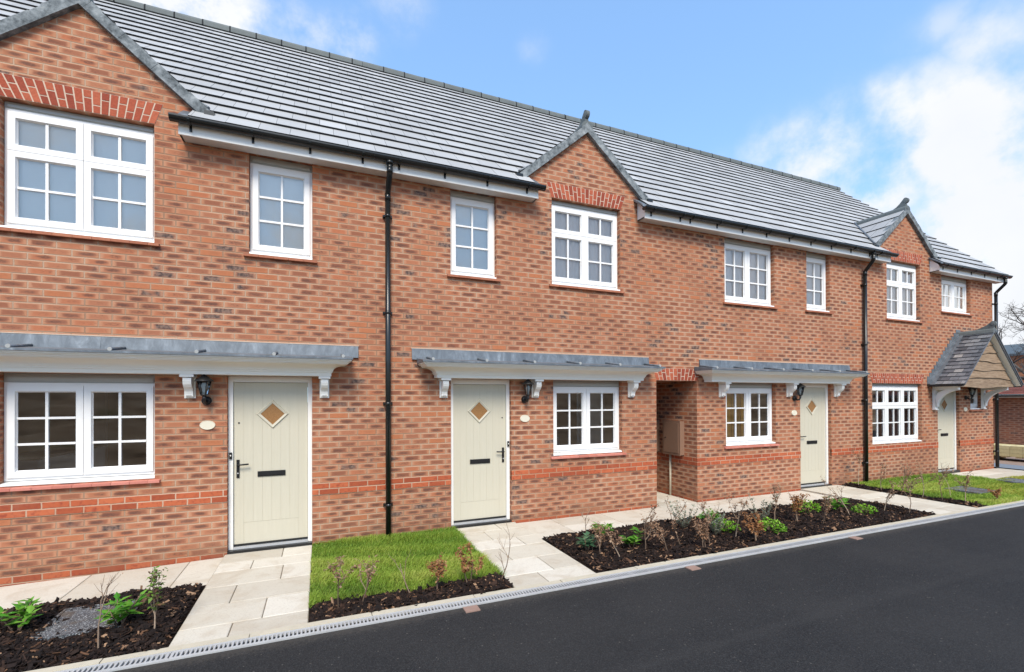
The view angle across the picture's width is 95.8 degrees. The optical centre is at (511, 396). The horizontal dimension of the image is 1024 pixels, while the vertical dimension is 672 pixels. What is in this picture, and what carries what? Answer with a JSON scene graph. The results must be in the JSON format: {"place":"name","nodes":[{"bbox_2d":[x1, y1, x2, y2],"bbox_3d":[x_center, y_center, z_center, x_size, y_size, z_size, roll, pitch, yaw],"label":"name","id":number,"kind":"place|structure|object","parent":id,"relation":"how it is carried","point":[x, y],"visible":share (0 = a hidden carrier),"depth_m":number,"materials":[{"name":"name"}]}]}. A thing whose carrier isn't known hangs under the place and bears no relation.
{"place":"outdoors","nodes":[
{"label":"outdoors","id":0,"kind":"place"},
{"bbox_2d":[0,583,205,671],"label":"bark mulch","id":1,"kind":"object","parent":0,"point":[134,633],"visible":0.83,"depth_m":3.58,"materials":[{"name":"wood"}]},
{"bbox_2d":[0,596,43,632],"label":"laurel plant","id":2,"kind":"object","parent":1,"relation":"on","point":[26,609],"visible":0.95,"depth_m":3.67,"materials":[{"name":"green plant"}]},
{"bbox_2d":[25,599,143,641],"bbox_3d":[-3.501,1.864,3.858,0.580,0.056,0.580,0,0,-23],"label":"gravel patch","id":3,"kind":"object","parent":1,"relation":"on","point":[83,619],"visible":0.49,"depth_m":3.76,"materials":[{"name":"grey gravel"}]},
{"bbox_2d":[94,570,122,647],"bbox_3d":[-3.019,1.599,3.516,0.173,0.564,0.202,0,0,-9],"label":"bare sapling","id":4,"kind":"object","parent":1,"relation":"on","point":[106,590],"visible":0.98,"depth_m":3.44,"materials":[{"name":"brown plant"}]},
{"bbox_2d":[94,589,148,626],"bbox_3d":[-3.140,1.743,3.737,0.313,0.283,0.363,0,0,-23],"label":"laurel plant","id":5,"kind":"object","parent":1,"relation":"on","point":[121,608],"visible":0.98,"depth_m":3.74,"materials":[{"name":"green plant"}]},
{"bbox_2d":[143,565,167,628],"bbox_3d":[-2.814,1.607,3.648,0.140,0.548,0.260,0,0,-23],"label":"young shrub","id":6,"kind":"object","parent":1,"relation":"on","point":[154,579],"visible":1,"depth_m":3.63,"materials":[{"name":"green plant"}]},
{"bbox_2d":[0,557,222,608],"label":"pavement","id":7,"kind":"structure","parent":0,"point":[178,574],"depth_m":4.78,"materials":[{"name":"stone"}]},
{"bbox_2d":[0,0,401,586],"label":"terraced house","id":8,"kind":"structure","parent":0,"point":[186,201],"depth_m":5.44,"materials":[{"name":"brick"},{"name":"tile"},{"name":"white upvc"}]},
{"bbox_2d":[0,101,159,246],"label":"window","id":9,"kind":"structure","parent":8,"relation":"in","point":[67,173],"depth_m":5.09,"materials":[{"name":"white plastic"}]},
{"bbox_2d":[0,373,159,491],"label":"window","id":10,"kind":"structure","parent":8,"relation":"in","point":[84,386],"depth_m":5.06,"materials":[{"name":"white plastic"}]},
{"bbox_2d":[194,374,213,404],"bbox_3d":[-3.557,-0.099,5.357,0.196,0.383,0.230,0,0,-23],"label":"wall lantern","id":11,"kind":"object","parent":8,"relation":"attached to","point":[204,394],"depth_m":5.32,"materials":[{"name":"black metal"}]},
{"bbox_2d":[199,421,214,429],"bbox_3d":[-3.591,0.333,5.458,0.160,0.108,0.012,0,0,-23],"label":"number plaque","id":12,"kind":"object","parent":8,"relation":"attached to","point":[207,425],"visible":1,"depth_m":5.46,"materials":[{"name":"white ceramic"}]},
{"bbox_2d":[234,382,307,545],"bbox_3d":[-3.007,0.818,5.790,0.823,1.993,0.111,0,0,-23],"label":"door","id":13,"kind":"structure","parent":8,"relation":"in","point":[271,419],"depth_m":5.80,"materials":[{"name":"beige wood"}]},
{"bbox_2d":[243,156,316,263],"bbox_3d":[-2.899,-2.343,5.826,0.832,1.390,0.198,0,0,-23],"label":"window","id":14,"kind":"structure","parent":8,"relation":"in","point":[280,191],"depth_m":5.87,"materials":[{"name":"white plastic"}]},
{"bbox_2d":[169,545,311,646],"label":"path","id":15,"kind":"structure","parent":0,"point":[247,592],"depth_m":4.34,"materials":[{"name":"stone"}]},
{"bbox_2d":[308,525,504,607],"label":"lawn","id":16,"kind":"structure","parent":0,"point":[424,547],"depth_m":5.16,"materials":[{"name":"plant"}]},
{"bbox_2d":[309,572,512,622],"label":"bark mulch","id":17,"kind":"object","parent":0,"point":[349,606],"visible":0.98,"depth_m":4.24,"materials":[{"name":"wood"}]},
{"bbox_2d":[324,555,360,607],"bbox_3d":[-1.490,1.632,4.022,0.168,0.496,0.354,0,0,27],"label":"withered shrub","id":18,"kind":"object","parent":17,"relation":"on","point":[338,565],"visible":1,"depth_m":3.98,"materials":[{"name":"brown plant"}]},
{"bbox_2d":[353,555,378,601],"bbox_3d":[-1.278,1.630,4.097,0.207,0.498,0.271,0,0,-8],"label":"withered shrub","id":19,"kind":"object","parent":17,"relation":"on","point":[369,574],"visible":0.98,"depth_m":4.08,"materials":[{"name":"brown plant"}]},
{"bbox_2d":[391,550,410,592],"bbox_3d":[-1.058,1.687,4.427,0.230,0.386,0.211,0,0,-23],"label":"bare sapling","id":20,"kind":"object","parent":17,"relation":"on","point":[402,573],"visible":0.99,"depth_m":4.38,"materials":[{"name":"brown plant"}]},
{"bbox_2d":[426,555,447,588],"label":"withered shrub","id":21,"kind":"object","parent":17,"relation":"on","point":[433,567],"visible":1,"depth_m":4.40,"materials":[{"name":"brown plant"}]},
{"bbox_2d":[455,541,485,581],"bbox_3d":[-0.419,1.648,4.612,0.282,0.461,0.256,0,0,-45],"label":"withered shrub","id":22,"kind":"object","parent":17,"relation":"on","point":[464,570],"visible":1,"depth_m":4.58,"materials":[{"name":"brown plant"}]},
{"bbox_2d":[495,523,510,578],"bbox_3d":[-0.085,1.564,4.644,0.184,0.627,0.143,0,0,-43],"label":"bare sapling","id":23,"kind":"object","parent":17,"relation":"on","point":[506,554],"visible":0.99,"depth_m":4.62,"materials":[{"name":"brown plant"}]},
{"bbox_2d":[25,500,1023,671],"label":"kerb","id":24,"kind":"structure","parent":0,"point":[168,649],"depth_m":4.10,"materials":[{"name":"concrete"}]},
{"bbox_2d":[362,61,689,533],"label":"terraced house","id":25,"kind":"structure","parent":0,"point":[536,246],"depth_m":7.13,"materials":[{"name":"brick"},{"name":"tile"},{"name":"white upvc"}]},
{"bbox_2d":[447,190,500,281],"bbox_3d":[-0.573,-2.347,6.790,0.823,1.390,0.198,0,0,-23],"label":"window","id":26,"kind":"structure","parent":25,"relation":"in","point":[471,215],"depth_m":6.84,"materials":[{"name":"white plastic"}]},
{"bbox_2d":[453,384,505,521],"bbox_3d":[-0.469,0.814,6.842,0.818,1.993,0.111,0,0,-23],"label":"door","id":27,"kind":"structure","parent":25,"relation":"in","point":[479,424],"depth_m":6.85,"materials":[{"name":"beige wood"}]},
{"bbox_2d":[520,415,529,421],"bbox_3d":[0.198,0.327,7.028,0.160,0.108,0.012,0,0,-23],"label":"number plaque","id":28,"kind":"object","parent":25,"relation":"attached to","point":[524,418],"visible":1,"depth_m":7.02,"materials":[{"name":"white ceramic"}]},
{"bbox_2d":[521,379,533,402],"bbox_3d":[0.230,-0.104,6.926,0.196,0.383,0.230,0,0,-23],"label":"wall lantern","id":29,"kind":"object","parent":25,"relation":"attached to","point":[527,382],"depth_m":6.89,"materials":[{"name":"black metal"}]},
{"bbox_2d":[549,200,624,293],"bbox_3d":[1.195,-2.417,7.523,1.405,1.505,0.198,0,0,-23],"label":"window","id":30,"kind":"structure","parent":25,"relation":"in","point":[584,238],"depth_m":7.55,"materials":[{"name":"white plastic"}]},
{"bbox_2d":[550,380,626,458],"bbox_3d":[1.221,0.351,7.515,1.397,1.226,0.198,0,0,-23],"label":"window","id":31,"kind":"structure","parent":25,"relation":"in","point":[585,388],"depth_m":7.53,"materials":[{"name":"white plastic"}]},
{"bbox_2d":[656,420,659,451],"bbox_3d":[2.807,0.775,9.440,0.125,0.654,0.470,0,0,-23],"label":"meter box","id":32,"kind":"object","parent":25,"relation":"attached to","point":[658,435],"visible":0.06,"depth_m":9.24,"materials":[{"name":"black plastic"}]},
{"bbox_2d":[457,522,594,587],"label":"path","id":33,"kind":"structure","parent":0,"point":[533,559],"depth_m":5.45,"materials":[{"name":"stone"}]},
{"bbox_2d":[113,506,1023,671],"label":"road","id":34,"kind":"structure","parent":0,"point":[947,595],"depth_m":3.80,"materials":[{"name":"black asphalt"}]},
{"bbox_2d":[463,605,479,612],"bbox_3d":[-0.355,1.887,4.063,0.130,0.060,0.104,0,0,-23],"label":"clay block","id":35,"kind":"object","parent":34,"relation":"on","point":[470,609],"depth_m":4.05,"materials":[{"name":"pink brick"}]},
{"bbox_2d":[685,565,700,570],"bbox_3d":[1.967,1.883,5.029,0.130,0.060,0.104,0,0,-23],"label":"clay block","id":36,"kind":"object","parent":34,"relation":"on","point":[692,567],"depth_m":5.03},
{"bbox_2d":[848,536,862,539],"bbox_3d":[4.518,1.879,6.083,0.130,0.060,0.104,0,0,-23],"label":"clay block","id":37,"kind":"object","parent":34,"relation":"on","point":[855,537],"depth_m":6.09,"materials":[{"name":"pink brick"}]},
{"bbox_2d":[132,0,1023,344],"label":"sky","id":38,"kind":"structure","parent":0,"point":[884,103],"materials":[{"name":"blue"}]},
{"bbox_2d":[169,467,1023,644],"bbox_3d":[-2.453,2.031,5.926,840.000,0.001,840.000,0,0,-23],"label":"ground","id":39,"kind":"structure","parent":0,"point":[558,549],"depth_m":4.39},
{"bbox_2d":[55,502,1023,671],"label":"drainage channel","id":40,"kind":"object","parent":39,"relation":"on","point":[112,666],"visible":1,"depth_m":4.12,"materials":[{"name":"grey concrete"}]},
{"bbox_2d":[657,492,695,506],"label":"pavement","id":41,"kind":"structure","parent":0,"point":[662,498],"depth_m":8.47,"materials":[{"name":"stone"}]},
{"bbox_2d":[517,491,836,538],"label":"pavement","id":42,"kind":"structure","parent":0,"point":[545,528],"depth_m":7.42,"materials":[{"name":"stone"}]},
{"bbox_2d":[563,115,879,501],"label":"terraced house","id":43,"kind":"structure","parent":0,"point":[771,300],"depth_m":9.17,"materials":[{"name":"brick"}]},
{"bbox_2d":[663,420,683,494],"bbox_3d":[3.069,1.180,8.810,0.125,1.472,0.470,0,0,-23],"label":"meter box","id":44,"kind":"object","parent":43,"relation":"attached to","point":[673,437],"visible":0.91,"depth_m":8.75,"materials":[{"name":"brown plastic"}]},
{"bbox_2d":[664,422,677,452],"bbox_3d":[3.019,0.771,8.792,0.007,0.560,0.390,0,0,-23],"label":"door","id":45,"kind":"structure","parent":44,"relation":"in","point":[670,429],"depth_m":8.77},
{"bbox_2d":[723,238,778,308],"bbox_3d":[4.544,-2.359,8.910,1.435,1.380,0.198,0,0,-23],"label":"window","id":46,"kind":"structure","parent":43,"relation":"in","point":[747,264],"depth_m":8.95,"materials":[{"name":"white plastic"}]},
{"bbox_2d":[724,383,779,448],"bbox_3d":[4.563,0.346,8.900,1.422,1.226,0.198,0,0,-23],"label":"window","id":47,"kind":"structure","parent":43,"relation":"in","point":[747,389],"depth_m":8.92,"materials":[{"name":"white plastic"}]},
{"bbox_2d":[792,383,805,400],"bbox_3d":[5.713,-0.112,9.199,0.196,0.383,0.230,0,0,-23],"label":"wall lantern","id":48,"kind":"object","parent":43,"relation":"attached to","point":[800,391],"depth_m":9.17,"materials":[{"name":"black metal"}]},
{"bbox_2d":[800,388,824,484],"bbox_3d":[6.247,0.804,9.626,0.838,1.993,0.111,0,0,-23],"label":"door","id":49,"kind":"structure","parent":43,"relation":"in","point":[812,401],"depth_m":9.65,"materials":[{"name":"beige wood"}]},
{"bbox_2d":[805,252,833,313],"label":"window","id":50,"kind":"structure","parent":43,"relation":"in","point":[815,263],"depth_m":9.72,"materials":[{"name":"white plastic"}]},
{"bbox_2d":[542,497,935,572],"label":"bark mulch","id":51,"kind":"object","parent":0,"point":[806,524],"visible":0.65,"depth_m":6.16,"materials":[{"name":"wood"}]},
{"bbox_2d":[581,507,592,530],"bbox_3d":[0.988,1.648,6.024,0.145,0.464,0.156,0,0,-23],"label":"bare sapling","id":52,"kind":"object","parent":51,"relation":"on","point":[585,519],"visible":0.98,"depth_m":5.99,"materials":[{"name":"brown plant"}]},
{"bbox_2d":[575,531,600,550],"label":"laurel plant","id":53,"kind":"object","parent":51,"relation":"on","point":[587,541],"visible":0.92,"depth_m":5.50,"materials":[{"name":"green plant"}]},
{"bbox_2d":[590,521,606,553],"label":"withered shrub","id":54,"kind":"object","parent":51,"relation":"on","point":[599,532],"visible":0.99,"depth_m":5.40,"materials":[{"name":"brown plant"}]},
{"bbox_2d":[591,522,614,534],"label":"laurel plant","id":55,"kind":"object","parent":51,"relation":"on","point":[606,527],"visible":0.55,"depth_m":6.06,"materials":[{"name":"green plant"}]},
{"bbox_2d":[601,527,625,556],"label":"withered shrub","id":56,"kind":"object","parent":51,"relation":"on","point":[611,538],"visible":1,"depth_m":5.29,"materials":[{"name":"brown plant"}]},
{"bbox_2d":[619,527,642,546],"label":"laurel plant","id":57,"kind":"object","parent":51,"relation":"on","point":[630,539],"visible":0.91,"depth_m":5.62,"materials":[{"name":"green plant"}]},
{"bbox_2d":[640,504,658,550],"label":"withered shrub","id":58,"kind":"object","parent":51,"relation":"on","point":[646,522],"visible":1,"depth_m":5.48,"materials":[{"name":"brown plant"}]},
{"bbox_2d":[651,522,669,550],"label":"withered shrub","id":59,"kind":"object","parent":51,"relation":"on","point":[659,531],"visible":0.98,"depth_m":5.49,"materials":[{"name":"brown plant"}]},
{"bbox_2d":[664,497,688,544],"bbox_3d":[2.049,1.560,5.692,0.311,0.633,0.319,0,0,-3],"label":"withered shrub","id":60,"kind":"object","parent":51,"relation":"on","point":[674,522],"visible":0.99,"depth_m":5.70,"materials":[{"name":"brown plant"}]},
{"bbox_2d":[669,500,697,527],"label":"silver shrub","id":61,"kind":"object","parent":51,"relation":"on","point":[681,523],"visible":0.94,"depth_m":6.45,"materials":[{"name":"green plant"}]},
{"bbox_2d":[692,515,711,546],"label":"withered shrub","id":62,"kind":"object","parent":51,"relation":"on","point":[703,526],"visible":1,"depth_m":5.60,"materials":[{"name":"brown plant"}]},
{"bbox_2d":[694,500,718,542],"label":"withered shrub","id":63,"kind":"object","parent":51,"relation":"on","point":[703,504],"visible":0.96,"depth_m":5.82,"materials":[{"name":"brown plant"}]},
{"bbox_2d":[697,508,720,520],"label":"green shrub","id":64,"kind":"object","parent":51,"relation":"on","point":[702,516],"visible":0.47,"depth_m":6.97,"materials":[{"name":"green plant"}]},
{"bbox_2d":[705,508,727,534],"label":"silver shrub","id":65,"kind":"object","parent":51,"relation":"on","point":[715,529],"visible":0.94,"depth_m":6.14,"materials":[{"name":"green plant"}]},
{"bbox_2d":[712,518,740,531],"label":"green shrub","id":66,"kind":"object","parent":51,"relation":"on","point":[732,526],"visible":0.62,"depth_m":6.35,"materials":[{"name":"green plant"}]},
{"bbox_2d":[724,491,748,536],"bbox_3d":[2.903,1.549,6.000,0.176,0.649,0.346,0,0,-42],"label":"withered shrub","id":67,"kind":"object","parent":51,"relation":"on","point":[741,501],"visible":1,"depth_m":6.01,"materials":[{"name":"brown plant"}]},
{"bbox_2d":[741,510,764,539],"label":"withered shrub","id":68,"kind":"object","parent":51,"relation":"on","point":[751,526],"visible":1,"depth_m":5.85,"materials":[{"name":"brown plant"}]},
{"bbox_2d":[747,494,777,520],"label":"silver shrub","id":69,"kind":"object","parent":51,"relation":"on","point":[764,512],"visible":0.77,"depth_m":6.68,"materials":[{"name":"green plant"}]},
{"bbox_2d":[758,516,787,533],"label":"green shrub","id":70,"kind":"object","parent":51,"relation":"on","point":[767,523],"visible":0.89,"depth_m":6.33,"materials":[{"name":"green plant"}]},
{"bbox_2d":[770,480,781,519],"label":"withered shrub","id":71,"kind":"object","parent":51,"relation":"on","point":[774,495],"visible":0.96,"depth_m":6.79,"materials":[{"name":"brown plant"}]},
{"bbox_2d":[787,493,809,520],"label":"withered shrub","id":72,"kind":"object","parent":51,"relation":"on","point":[798,502],"visible":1,"depth_m":6.73,"materials":[{"name":"brown plant"}]},
{"bbox_2d":[798,500,820,511],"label":"green shrub","id":73,"kind":"object","parent":51,"relation":"on","point":[808,506],"visible":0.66,"depth_m":7.38,"materials":[{"name":"green plant"}]},
{"bbox_2d":[820,494,832,523],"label":"withered shrub","id":74,"kind":"object","parent":51,"relation":"on","point":[825,499],"visible":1,"depth_m":6.55,"materials":[{"name":"brown plant"}]},
{"bbox_2d":[820,476,849,514],"bbox_3d":[5.032,1.560,7.261,0.262,0.627,0.403,0,0,-23],"label":"withered shrub","id":75,"kind":"object","parent":51,"relation":"on","point":[835,498],"visible":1,"depth_m":7.21,"materials":[{"name":"brown plant"}]},
{"bbox_2d":[825,496,848,509],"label":"laurel plant","id":76,"kind":"object","parent":51,"relation":"on","point":[838,505],"visible":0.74,"depth_m":7.41,"materials":[{"name":"green plant"}]},
{"bbox_2d":[850,503,877,514],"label":"green shrub","id":77,"kind":"object","parent":51,"relation":"on","point":[860,509],"visible":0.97,"depth_m":7.30,"materials":[{"name":"green plant"}]},
{"bbox_2d":[884,480,896,509],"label":"withered shrub","id":78,"kind":"object","parent":51,"relation":"on","point":[891,495],"visible":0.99,"depth_m":7.40,"materials":[{"name":"brown plant"}]},
{"bbox_2d":[895,474,921,511],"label":"withered shrub","id":79,"kind":"object","parent":51,"relation":"on","point":[908,482],"visible":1,"depth_m":7.22,"materials":[{"name":"brown plant"}]},
{"bbox_2d":[719,155,1023,480],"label":"terraced house","id":80,"kind":"structure","parent":0,"point":[936,348],"depth_m":11.11,"materials":[{"name":"brick"}]},
{"bbox_2d":[872,384,921,443],"bbox_3d":[8.835,0.374,10.700,1.879,1.354,0.144,0,0,-23],"label":"window","id":81,"kind":"structure","parent":80,"relation":"in","point":[885,405],"depth_m":10.72,"materials":[{"name":"white plastic"}]},
{"bbox_2d":[886,262,923,323],"bbox_3d":[9.073,-2.433,10.788,1.410,1.495,0.197,0,0,-23],"label":"window","id":82,"kind":"structure","parent":80,"relation":"in","point":[901,278],"depth_m":10.84,"materials":[{"name":"white plastic"}]},
{"bbox_2d":[938,390,953,469],"bbox_3d":[10.746,0.797,11.490,0.838,1.993,0.111,0,0,-23],"label":"door","id":83,"kind":"structure","parent":80,"relation":"in","point":[945,424],"depth_m":11.53,"materials":[{"name":"beige metal"}]},
{"bbox_2d":[941,276,973,315],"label":"window","id":84,"kind":"structure","parent":80,"relation":"in","point":[953,289],"depth_m":11.65,"materials":[{"name":"white plastic"}]},
{"bbox_2d":[964,387,977,399],"bbox_3d":[11.515,-0.121,11.603,0.196,0.383,0.230,0,0,-23],"label":"wall lantern","id":85,"kind":"object","parent":80,"relation":"attached to","point":[972,391],"depth_m":11.57,"materials":[{"name":"black metal"}]},
{"bbox_2d":[969,389,984,410],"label":"window","id":86,"kind":"structure","parent":80,"relation":"in","point":[973,405],"depth_m":12.02,"materials":[{"name":"white plastic"}]},
{"bbox_2d":[800,485,975,514],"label":"path","id":87,"kind":"structure","parent":0,"point":[936,507],"depth_m":8.43,"materials":[{"name":"stone"}]},
{"bbox_2d":[841,482,986,507],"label":"bark mulch","id":88,"kind":"object","parent":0,"point":[938,499],"visible":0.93,"depth_m":8.59,"materials":[{"name":"wood"}]},
{"bbox_2d":[851,447,860,484],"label":"withered shrub","id":89,"kind":"object","parent":88,"relation":"on","point":[859,458],"visible":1,"depth_m":9.59,"materials":[{"name":"brown plant"}]},
{"bbox_2d":[880,463,888,489],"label":"withered shrub","id":90,"kind":"object","parent":88,"relation":"on","point":[882,465],"visible":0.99,"depth_m":9.06,"materials":[{"name":"brown plant"}]},
{"bbox_2d":[900,457,914,492],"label":"withered shrub","id":91,"kind":"object","parent":88,"relation":"on","point":[909,468],"visible":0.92,"depth_m":8.77,"materials":[{"name":"brown plant"}]},
{"bbox_2d":[915,460,936,496],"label":"withered shrub","id":92,"kind":"object","parent":88,"relation":"on","point":[934,478],"visible":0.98,"depth_m":8.54,"materials":[{"name":"brown plant"}]},
{"bbox_2d":[930,464,953,499],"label":"withered shrub","id":93,"kind":"object","parent":88,"relation":"on","point":[943,472],"visible":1,"depth_m":8.25,"materials":[{"name":"brown plant"}]},
{"bbox_2d":[954,466,974,500],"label":"withered shrub","id":94,"kind":"object","parent":88,"relation":"on","point":[966,483],"visible":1,"depth_m":7.98,"materials":[{"name":"brown plant"}]},
{"bbox_2d":[848,472,1023,505],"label":"lawn","id":95,"kind":"structure","parent":0,"point":[932,488],"depth_m":9.37,"materials":[{"name":"plant"}]},
{"bbox_2d":[945,486,993,493],"bbox_3d":[8.956,1.833,9.048,0.630,0.056,0.530,0,0,-23],"label":"manhole cover","id":96,"kind":"object","parent":95,"relation":"on","point":[972,490],"visible":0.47,"depth_m":8.99,"materials":[{"name":"grey metal"}]},
{"bbox_2d":[987,488,1001,498],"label":"withered shrub","id":97,"kind":"object","parent":95,"relation":"on","point":[996,493],"visible":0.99,"depth_m":8.16,"materials":[{"name":"brown plant"}]},
{"bbox_2d":[953,468,1023,478],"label":"path","id":98,"kind":"structure","parent":0,"point":[996,473],"depth_m":11.37,"materials":[{"name":"stone"}]},
{"bbox_2d":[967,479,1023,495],"bbox_3d":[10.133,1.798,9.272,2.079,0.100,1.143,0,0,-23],"label":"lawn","id":99,"kind":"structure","parent":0,"point":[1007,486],"depth_m":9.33,"materials":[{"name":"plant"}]},
{"bbox_2d":[994,443,1023,458],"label":"fence","id":100,"kind":"object","parent":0,"point":[1010,450],"visible":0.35,"depth_m":13.50,"materials":[{"name":"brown wood"}]},
{"bbox_2d":[994,457,1023,465],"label":"gravel verge","id":101,"kind":"structure","parent":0,"point":[1012,461],"depth_m":13.41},
{"bbox_2d":[993,385,1023,444],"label":"brick garage","id":102,"kind":"structure","parent":101,"relation":"on","point":[1011,415],"depth_m":16.40,"materials":[{"name":"red brick"}]},
{"bbox_2d":[993,302,1023,379],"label":"bare tree","id":103,"kind":"object","parent":101,"relation":"on","point":[1017,352],"visible":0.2,"depth_m":25.57,"materials":[{"name":"brown plant"}]},
{"bbox_2d":[1004,344,1023,382],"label":"brick house","id":104,"kind":"structure","parent":101,"relation":"on","point":[1009,348],"depth_m":29.99,"materials":[{"name":"brick"}]},
{"bbox_2d":[994,463,1023,469],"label":"back street","id":105,"kind":"structure","parent":0,"point":[1011,466],"depth_m":12.40,"materials":[{"name":"grey asphalt"}]},
{"bbox_2d":[997,475,1023,478],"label":"lawn","id":106,"kind":"structure","parent":0,"point":[1019,477],"depth_m":10.41,"materials":[{"name":"plant"}]},
{"bbox_2d":[998,478,1023,483],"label":"manhole cover","id":107,"kind":"object","parent":106,"relation":"on","point":[1011,480],"visible":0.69,"depth_m":10.00,"materials":[{"name":"grey metal"}]}
]}

